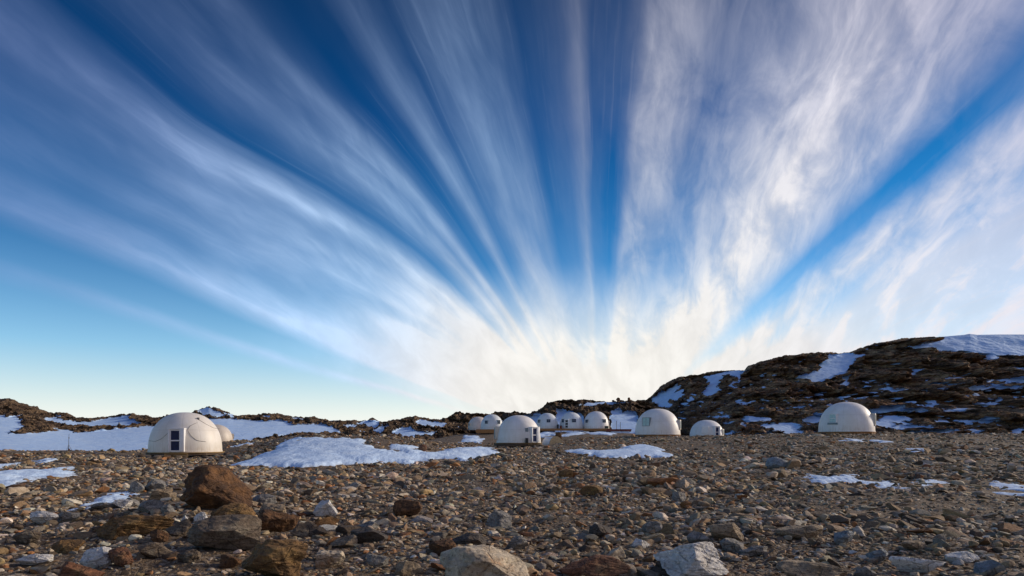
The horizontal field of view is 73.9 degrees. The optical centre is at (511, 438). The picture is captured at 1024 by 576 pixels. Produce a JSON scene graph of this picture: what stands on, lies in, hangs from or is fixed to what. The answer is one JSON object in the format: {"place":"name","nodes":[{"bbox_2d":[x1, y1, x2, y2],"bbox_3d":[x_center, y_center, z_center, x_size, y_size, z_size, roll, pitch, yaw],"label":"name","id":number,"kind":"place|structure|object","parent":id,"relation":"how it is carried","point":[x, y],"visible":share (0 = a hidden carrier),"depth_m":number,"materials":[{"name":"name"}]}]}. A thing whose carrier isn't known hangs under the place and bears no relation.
{"place":"outdoors","nodes":[
{"label":"outdoors","id":0,"kind":"place"},
{"bbox_2d":[0,398,688,450],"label":"hills","id":1,"kind":"structure","parent":0,"point":[25,427],"depth_m":169.02,"materials":[{"name":"snow"}]},
{"bbox_2d":[0,432,1023,575],"bbox_3d":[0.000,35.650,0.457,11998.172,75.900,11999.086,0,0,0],"label":"ground","id":2,"kind":"structure","parent":0,"point":[137,565],"depth_m":15.49,"materials":[{"name":"gravel"}]},
{"bbox_2d":[4,487,29,495],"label":"stone","id":3,"kind":"object","parent":2,"relation":"on","point":[11,490],"visible":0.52,"depth_m":18.78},
{"bbox_2d":[12,530,41,543],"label":"boulder","id":4,"kind":"object","parent":2,"relation":"on","point":[28,536],"visible":0.88,"depth_m":10.65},
{"bbox_2d":[15,554,53,564],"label":"boulder","id":5,"kind":"object","parent":2,"relation":"on","point":[34,559],"visible":0.94,"depth_m":8.87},
{"bbox_2d":[0,466,75,486],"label":"snow patch","id":6,"kind":"object","parent":2,"relation":"on","point":[9,477],"visible":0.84,"depth_m":26.90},
{"bbox_2d":[30,511,58,523],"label":"boulder","id":7,"kind":"object","parent":2,"relation":"on","point":[40,517],"visible":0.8,"depth_m":12.91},
{"bbox_2d":[57,512,79,522],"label":"boulder","id":8,"kind":"object","parent":2,"relation":"on","point":[67,516],"visible":0.89,"depth_m":13.21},
{"bbox_2d":[51,539,85,554],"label":"boulder","id":9,"kind":"object","parent":2,"relation":"on","point":[67,546],"visible":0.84,"depth_m":9.68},
{"bbox_2d":[58,562,104,575],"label":"boulder","id":10,"kind":"object","parent":2,"relation":"on","point":[70,569],"visible":1,"depth_m":7.79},
{"bbox_2d":[72,490,92,496],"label":"stone","id":11,"kind":"object","parent":2,"relation":"on","point":[82,493],"visible":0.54,"depth_m":18.42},
{"bbox_2d":[79,546,113,567],"bbox_3d":[-5.250,1.532,8.665,0.484,0.307,0.388,0,0,0],"label":"boulder","id":12,"kind":"object","parent":2,"relation":"on","point":[95,557],"visible":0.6,"depth_m":8.54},
{"bbox_2d":[67,491,138,510],"bbox_3d":[-10.451,1.615,17.508,1.549,0.263,7.613,0,0,-29],"label":"snow patch","id":13,"kind":"object","parent":2,"relation":"on","point":[108,498],"visible":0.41,"depth_m":17.88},
{"bbox_2d":[91,502,115,508],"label":"boulder","id":14,"kind":"object","parent":2,"relation":"on","point":[101,505],"visible":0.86,"depth_m":14.40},
{"bbox_2d":[108,547,133,566],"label":"boulder","id":15,"kind":"object","parent":2,"relation":"on","point":[120,556],"visible":0.91,"depth_m":8.48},
{"bbox_2d":[112,499,132,507],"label":"boulder","id":16,"kind":"object","parent":2,"relation":"on","point":[123,503],"visible":0.96,"depth_m":14.52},
{"bbox_2d":[94,515,173,539],"bbox_3d":[-6.245,1.445,11.250,1.093,0.403,0.726,0,0,-38],"label":"boulder","id":17,"kind":"object","parent":2,"relation":"on","point":[114,528],"visible":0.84,"depth_m":11.05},
{"bbox_2d":[128,481,144,492],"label":"boulder","id":18,"kind":"object","parent":2,"relation":"on","point":[136,487],"visible":0.87,"depth_m":20.30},
{"bbox_2d":[138,500,164,512],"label":"boulder","id":19,"kind":"object","parent":2,"relation":"on","point":[146,506],"visible":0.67,"depth_m":13.65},
{"bbox_2d":[137,542,172,557],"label":"boulder","id":20,"kind":"object","parent":2,"relation":"on","point":[154,550],"visible":0.81,"depth_m":8.89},
{"bbox_2d":[145,479,165,490],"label":"boulder","id":21,"kind":"object","parent":2,"relation":"on","point":[153,484],"visible":0.73,"depth_m":20.81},
{"bbox_2d":[150,529,168,542],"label":"boulder","id":22,"kind":"object","parent":2,"relation":"on","point":[157,535],"visible":0.84,"depth_m":10.16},
{"bbox_2d":[149,489,176,500],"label":"boulder","id":23,"kind":"object","parent":2,"relation":"on","point":[157,494],"visible":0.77,"depth_m":15.43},
{"bbox_2d":[160,504,175,513],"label":"boulder","id":24,"kind":"object","parent":2,"relation":"on","point":[167,508],"visible":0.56,"depth_m":12.93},
{"bbox_2d":[166,519,191,535],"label":"boulder","id":25,"kind":"object","parent":2,"relation":"on","point":[182,527],"visible":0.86,"depth_m":10.61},
{"bbox_2d":[145,451,223,456],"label":"timber deck","id":26,"kind":"structure","parent":2,"relation":"on","point":[152,454],"depth_m":61.20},
{"bbox_2d":[147,412,222,451],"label":"dome pod","id":27,"kind":"object","parent":26,"relation":"on","point":[184,432],"visible":1,"depth_m":61.73,"materials":[{"name":"white paint"}]},
{"bbox_2d":[169,429,179,451],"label":"door","id":28,"kind":"structure","parent":27,"relation":"in","point":[174,434],"depth_m":60.76,"materials":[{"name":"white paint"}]},
{"bbox_2d":[177,549,200,562],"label":"boulder","id":29,"kind":"object","parent":2,"relation":"on","point":[191,555],"visible":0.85,"depth_m":8.78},
{"bbox_2d":[194,512,207,522],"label":"boulder","id":30,"kind":"object","parent":2,"relation":"on","point":[200,516],"visible":0.59,"depth_m":11.74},
{"bbox_2d":[179,465,253,508],"bbox_3d":[-6.107,1.045,14.126,1.373,1.023,1.275,0,0,-31],"label":"boulder","id":31,"kind":"object","parent":2,"relation":"on","point":[211,486],"visible":0.85,"depth_m":13.78,"materials":[{"name":"stone"}]},
{"bbox_2d":[187,514,261,550],"bbox_3d":[-4.096,1.356,9.714,0.974,0.529,0.753,0,0,-32],"label":"boulder","id":32,"kind":"object","parent":2,"relation":"on","point":[234,532],"visible":0.96,"depth_m":9.53,"materials":[{"name":"stone"}]},
{"bbox_2d":[219,554,241,567],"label":"boulder","id":33,"kind":"object","parent":2,"relation":"on","point":[226,561],"visible":0.9,"depth_m":8.68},
{"bbox_2d":[210,503,255,516],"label":"boulder","id":34,"kind":"object","parent":2,"relation":"on","point":[237,508],"visible":0.52,"depth_m":12.17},
{"bbox_2d":[253,494,276,503],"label":"boulder","id":35,"kind":"object","parent":2,"relation":"on","point":[265,498],"visible":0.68,"depth_m":15.44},
{"bbox_2d":[259,503,286,512],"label":"boulder","id":36,"kind":"object","parent":2,"relation":"on","point":[279,508],"visible":0.5,"depth_m":13.85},
{"bbox_2d":[241,539,307,575],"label":"boulder","id":37,"kind":"object","parent":2,"relation":"on","point":[273,557],"visible":1,"depth_m":7.73,"materials":[{"name":"stone"}]},
{"bbox_2d":[258,509,295,531],"bbox_3d":[-4.104,1.413,11.652,0.641,0.435,0.612,0,0,-40],"label":"boulder","id":38,"kind":"object","parent":2,"relation":"on","point":[272,521],"visible":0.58,"depth_m":11.48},
{"bbox_2d":[292,522,317,537],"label":"boulder","id":39,"kind":"object","parent":2,"relation":"on","point":[305,529],"visible":0.81,"depth_m":11.19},
{"bbox_2d":[312,527,327,535],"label":"stone","id":40,"kind":"object","parent":2,"relation":"on","point":[320,531],"visible":0.79,"depth_m":11.15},
{"bbox_2d":[313,500,337,515],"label":"boulder","id":41,"kind":"object","parent":2,"relation":"on","point":[324,507],"visible":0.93,"depth_m":14.19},
{"bbox_2d":[314,517,338,526],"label":"stone","id":42,"kind":"object","parent":2,"relation":"on","point":[329,521],"visible":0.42,"depth_m":12.24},
{"bbox_2d":[315,549,344,568],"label":"boulder","id":43,"kind":"object","parent":2,"relation":"on","point":[327,558],"visible":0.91,"depth_m":8.54,"materials":[{"name":"stone"}]},
{"bbox_2d":[330,535,357,546],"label":"boulder","id":44,"kind":"object","parent":2,"relation":"on","point":[350,540],"visible":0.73,"depth_m":10.04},
{"bbox_2d":[335,525,361,534],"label":"stone","id":45,"kind":"object","parent":2,"relation":"on","point":[343,529],"visible":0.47,"depth_m":11.40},
{"bbox_2d":[231,437,499,467],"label":"snow patch","id":46,"kind":"object","parent":2,"relation":"on","point":[314,452],"visible":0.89,"depth_m":45.42,"materials":[{"name":"snow"}]},
{"bbox_2d":[359,521,377,529],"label":"boulder","id":47,"kind":"object","parent":2,"relation":"on","point":[373,524],"visible":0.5,"depth_m":11.71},
{"bbox_2d":[350,526,387,542],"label":"boulder","id":48,"kind":"object","parent":2,"relation":"on","point":[366,534],"visible":0.87,"depth_m":10.24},
{"bbox_2d":[366,554,389,567],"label":"boulder","id":49,"kind":"object","parent":2,"relation":"on","point":[374,561],"visible":0.88,"depth_m":8.25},
{"bbox_2d":[393,499,421,515],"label":"boulder","id":50,"kind":"object","parent":2,"relation":"on","point":[403,507],"visible":0.92,"depth_m":14.41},
{"bbox_2d":[394,561,423,575],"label":"boulder","id":51,"kind":"object","parent":2,"relation":"on","point":[407,568],"visible":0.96,"depth_m":7.76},
{"bbox_2d":[409,515,432,522],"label":"stone","id":52,"kind":"object","parent":2,"relation":"on","point":[422,518],"visible":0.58,"depth_m":13.45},
{"bbox_2d":[429,539,455,554],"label":"boulder","id":53,"kind":"object","parent":2,"relation":"on","point":[438,547],"visible":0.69,"depth_m":9.06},
{"bbox_2d":[452,532,485,544],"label":"boulder","id":54,"kind":"object","parent":2,"relation":"on","point":[473,538],"visible":0.77,"depth_m":10.05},
{"bbox_2d":[457,435,484,443],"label":"snow patch","id":55,"kind":"object","parent":2,"relation":"on","point":[475,438],"visible":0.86,"depth_m":127.50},
{"bbox_2d":[439,544,528,575],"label":"boulder","id":56,"kind":"object","parent":2,"relation":"on","point":[480,560],"visible":1,"depth_m":6.94,"materials":[{"name":"stone"}]},
{"bbox_2d":[476,429,493,434],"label":"timber platform","id":57,"kind":"structure","parent":2,"relation":"on","point":[486,431],"depth_m":151.83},
{"bbox_2d":[468,417,482,429],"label":"dome pod","id":58,"kind":"object","parent":57,"relation":"on","point":[474,423],"visible":0.67,"depth_m":165.97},
{"bbox_2d":[481,414,501,428],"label":"dome pod","id":59,"kind":"object","parent":57,"relation":"on","point":[490,421],"visible":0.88,"depth_m":153.00,"materials":[{"name":"white paint"}]},
{"bbox_2d":[486,510,511,527],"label":"boulder","id":60,"kind":"object","parent":2,"relation":"on","point":[496,518],"visible":0.77,"depth_m":12.93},
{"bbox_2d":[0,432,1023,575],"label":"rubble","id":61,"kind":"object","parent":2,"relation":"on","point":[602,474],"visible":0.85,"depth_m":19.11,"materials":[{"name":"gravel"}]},
{"bbox_2d":[505,536,527,549],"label":"boulder","id":62,"kind":"object","parent":2,"relation":"on","point":[518,542],"visible":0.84,"depth_m":10.21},
{"bbox_2d":[494,443,541,447],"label":"timber deck","id":63,"kind":"structure","parent":2,"relation":"on","point":[515,444],"depth_m":102.58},
{"bbox_2d":[494,415,540,442],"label":"dome pod","id":64,"kind":"object","parent":63,"relation":"on","point":[517,429],"visible":1,"depth_m":103.40,"materials":[{"name":"white paint"}]},
{"bbox_2d":[542,436,561,444],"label":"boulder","id":65,"kind":"object","parent":2,"relation":"on","point":[551,440],"visible":0.45,"depth_m":102.35,"materials":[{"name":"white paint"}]},
{"bbox_2d":[558,469,572,477],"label":"boulder","id":66,"kind":"object","parent":2,"relation":"on","point":[566,473],"visible":0.86,"depth_m":28.11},
{"bbox_2d":[540,429,610,431],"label":"timber platform","id":67,"kind":"structure","parent":2,"relation":"on","point":[585,430],"depth_m":154.63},
{"bbox_2d":[536,413,557,428],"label":"dome pod","id":68,"kind":"object","parent":67,"relation":"on","point":[546,420],"visible":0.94,"depth_m":156.00,"materials":[{"name":"white paint"}]},
{"bbox_2d":[559,412,582,428],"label":"dome pod","id":69,"kind":"object","parent":67,"relation":"on","point":[571,420],"visible":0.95,"depth_m":155.85,"materials":[{"name":"white paint"}]},
{"bbox_2d":[583,411,609,428],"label":"dome pod","id":70,"kind":"object","parent":67,"relation":"on","point":[595,420],"visible":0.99,"depth_m":155.76,"materials":[{"name":"white paint"}]},
{"bbox_2d":[562,431,588,436],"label":"snow patch","id":71,"kind":"object","parent":2,"relation":"on","point":[570,433],"visible":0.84,"depth_m":138.85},
{"bbox_2d":[579,485,602,495],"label":"boulder","id":72,"kind":"object","parent":2,"relation":"on","point":[590,489],"visible":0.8,"depth_m":18.46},
{"bbox_2d":[558,554,629,575],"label":"boulder","id":73,"kind":"object","parent":2,"relation":"on","point":[598,565],"visible":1,"depth_m":7.83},
{"bbox_2d":[589,523,611,536],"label":"boulder","id":74,"kind":"object","parent":2,"relation":"on","point":[598,530],"visible":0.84,"depth_m":11.54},
{"bbox_2d":[607,546,625,558],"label":"stone","id":75,"kind":"object","parent":2,"relation":"on","point":[619,552],"visible":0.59,"depth_m":9.22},
{"bbox_2d":[564,444,672,458],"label":"snow patch","id":76,"kind":"object","parent":2,"relation":"on","point":[641,450],"visible":0.81,"depth_m":57.94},
{"bbox_2d":[625,563,636,575],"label":"stone","id":77,"kind":"object","parent":2,"relation":"on","point":[632,571],"visible":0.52,"depth_m":7.88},
{"bbox_2d":[630,538,650,548],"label":"boulder","id":78,"kind":"object","parent":2,"relation":"on","point":[640,542],"visible":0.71,"depth_m":10.41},
{"bbox_2d":[635,567,660,575],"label":"stone","id":79,"kind":"object","parent":2,"relation":"on","point":[641,571],"visible":0.88,"depth_m":7.88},
{"bbox_2d":[640,487,662,494],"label":"stone","id":80,"kind":"object","parent":2,"relation":"on","point":[647,491],"visible":0.41,"depth_m":19.50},
{"bbox_2d":[642,521,662,532],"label":"boulder","id":81,"kind":"object","parent":2,"relation":"on","point":[652,525],"visible":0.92,"depth_m":11.73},
{"bbox_2d":[642,533,664,539],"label":"stone","id":82,"kind":"object","parent":2,"relation":"on","point":[655,535],"visible":0.62,"depth_m":11.05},
{"bbox_2d":[635,435,679,436],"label":"timber deck","id":83,"kind":"structure","parent":2,"relation":"on","point":[655,435],"depth_m":103.32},
{"bbox_2d":[635,409,680,434],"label":"dome pod","id":84,"kind":"object","parent":83,"relation":"on","point":[658,422],"visible":1,"depth_m":103.38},
{"bbox_2d":[650,561,669,575],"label":"boulder","id":85,"kind":"object","parent":2,"relation":"on","point":[657,567],"visible":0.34,"depth_m":7.84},
{"bbox_2d":[645,477,677,486],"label":"stone","id":86,"kind":"object","parent":2,"relation":"on","point":[654,482],"visible":0.74,"depth_m":21.05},
{"bbox_2d":[657,523,673,533],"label":"stone","id":87,"kind":"object","parent":2,"relation":"on","point":[667,528],"visible":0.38,"depth_m":11.73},
{"bbox_2d":[672,491,685,502],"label":"boulder","id":88,"kind":"object","parent":2,"relation":"on","point":[678,496],"visible":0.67,"depth_m":17.51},
{"bbox_2d":[675,479,688,488],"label":"stone","id":89,"kind":"object","parent":2,"relation":"on","point":[684,483],"visible":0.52,"depth_m":20.99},
{"bbox_2d":[653,541,728,575],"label":"boulder","id":90,"kind":"object","parent":2,"relation":"on","point":[698,558],"visible":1,"depth_m":7.61,"materials":[{"name":"stone"}]},
{"bbox_2d":[687,531,709,542],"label":"boulder","id":91,"kind":"object","parent":2,"relation":"on","point":[694,536],"visible":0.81,"depth_m":10.83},
{"bbox_2d":[690,420,723,435],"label":"dome pod","id":92,"kind":"object","parent":2,"relation":"on","point":[707,427],"visible":0.89,"depth_m":132.68,"materials":[{"name":"white paint"}]},
{"bbox_2d":[708,522,743,540],"bbox_3d":[3.476,1.518,10.996,0.608,0.322,0.304,0,0,0],"label":"boulder","id":93,"kind":"object","parent":2,"relation":"on","point":[726,530],"visible":0.88,"depth_m":10.89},
{"bbox_2d":[720,538,743,551],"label":"boulder","id":94,"kind":"object","parent":2,"relation":"on","point":[731,545],"visible":0.92,"depth_m":10.20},
{"bbox_2d":[737,545,767,556],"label":"boulder","id":95,"kind":"object","parent":2,"relation":"on","point":[757,550],"visible":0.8,"depth_m":9.84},
{"bbox_2d":[765,457,787,468],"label":"boulder","id":96,"kind":"object","parent":2,"relation":"on","point":[774,462],"visible":0.79,"depth_m":32.97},
{"bbox_2d":[771,468,787,477],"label":"boulder","id":97,"kind":"object","parent":2,"relation":"on","point":[782,472],"visible":0.6,"depth_m":26.45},
{"bbox_2d":[785,459,800,468],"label":"stone","id":98,"kind":"object","parent":2,"relation":"on","point":[793,463],"visible":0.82,"depth_m":32.57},
{"bbox_2d":[775,525,822,538],"bbox_3d":[4.741,1.541,11.204,0.772,0.242,0.386,0,0,0],"label":"boulder","id":99,"kind":"object","parent":2,"relation":"on","point":[805,531],"visible":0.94,"depth_m":11.10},
{"bbox_2d":[776,560,847,575],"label":"boulder","id":100,"kind":"object","parent":2,"relation":"on","point":[796,568],"visible":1,"depth_m":7.76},
{"bbox_2d":[802,474,863,483],"bbox_3d":[12.616,1.586,26.856,2.897,0.318,8.234,0,0,25],"label":"snow patch","id":101,"kind":"object","parent":2,"relation":"on","point":[831,479],"visible":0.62,"depth_m":25.36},
{"bbox_2d":[830,515,850,524],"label":"stone","id":102,"kind":"object","parent":2,"relation":"on","point":[840,519],"visible":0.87,"depth_m":12.93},
{"bbox_2d":[834,530,853,544],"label":"boulder","id":103,"kind":"object","parent":2,"relation":"on","point":[846,536],"visible":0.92,"depth_m":10.58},
{"bbox_2d":[818,432,875,434],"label":"timber deck","id":104,"kind":"structure","parent":2,"relation":"on","point":[870,433],"depth_m":82.53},
{"bbox_2d":[818,402,875,431],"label":"dome pod","id":105,"kind":"object","parent":104,"relation":"on","point":[847,417],"visible":0.98,"depth_m":81.75,"materials":[{"name":"white paint"}]},
{"bbox_2d":[853,567,876,575],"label":"boulder","id":106,"kind":"object","parent":2,"relation":"on","point":[864,571],"visible":1,"depth_m":7.91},
{"bbox_2d":[863,521,879,527],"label":"stone","id":107,"kind":"object","parent":2,"relation":"on","point":[868,524],"visible":0.86,"depth_m":11.89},
{"bbox_2d":[866,549,887,560],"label":"boulder","id":108,"kind":"object","parent":2,"relation":"on","point":[880,554],"visible":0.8,"depth_m":9.37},
{"bbox_2d":[861,481,906,489],"bbox_3d":[12.825,1.643,23.240,1.662,0.227,6.282,0,0,27],"label":"snow patch","id":109,"kind":"object","parent":2,"relation":"on","point":[884,484],"visible":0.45,"depth_m":23.35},
{"bbox_2d":[901,540,925,549],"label":"boulder","id":110,"kind":"object","parent":2,"relation":"on","point":[913,544],"visible":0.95,"depth_m":9.94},
{"bbox_2d":[889,556,945,572],"bbox_3d":[4.997,1.567,8.419,0.714,0.236,0.286,0,0,0],"label":"boulder","id":111,"kind":"object","parent":2,"relation":"on","point":[907,564],"visible":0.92,"depth_m":8.32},
{"bbox_2d":[906,528,932,533],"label":"stone","id":112,"kind":"object","parent":2,"relation":"on","point":[926,530],"visible":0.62,"depth_m":11.22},
{"bbox_2d":[932,538,951,546],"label":"stone","id":113,"kind":"object","parent":2,"relation":"on","point":[941,543],"visible":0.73,"depth_m":9.94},
{"bbox_2d":[942,508,970,518],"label":"stone","id":114,"kind":"object","parent":2,"relation":"on","point":[951,511],"visible":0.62,"depth_m":14.20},
{"bbox_2d":[944,551,979,562],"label":"boulder","id":115,"kind":"object","parent":2,"relation":"on","point":[965,556],"visible":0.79,"depth_m":8.97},
{"bbox_2d":[973,560,1005,574],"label":"boulder","id":116,"kind":"object","parent":2,"relation":"on","point":[991,567],"visible":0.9,"depth_m":8.16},
{"bbox_2d":[989,480,1023,495],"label":"snow patch","id":117,"kind":"object","parent":2,"relation":"on","point":[1016,487],"visible":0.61,"depth_m":21.90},
{"bbox_2d":[994,523,1022,531],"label":"stone","id":118,"kind":"object","parent":2,"relation":"on","point":[1012,527],"visible":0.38,"depth_m":12.11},
{"bbox_2d":[0,0,1023,421],"label":"sky","id":119,"kind":"structure","parent":0,"point":[343,210],"materials":[{"name":"blue"}]},
{"bbox_2d":[641,334,1023,435],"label":"mountain","id":120,"kind":"structure","parent":0,"point":[966,383],"depth_m":184.93,"materials":[{"name":"stone"}]},
{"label":"timber deck","id":121,"kind":"object","parent":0,"visible":0},
{"bbox_2d":[215,424,233,441],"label":"dome pod","id":122,"kind":"object","parent":121,"relation":"on","point":[225,433],"visible":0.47,"depth_m":85.20,"materials":[{"name":"white paint"}]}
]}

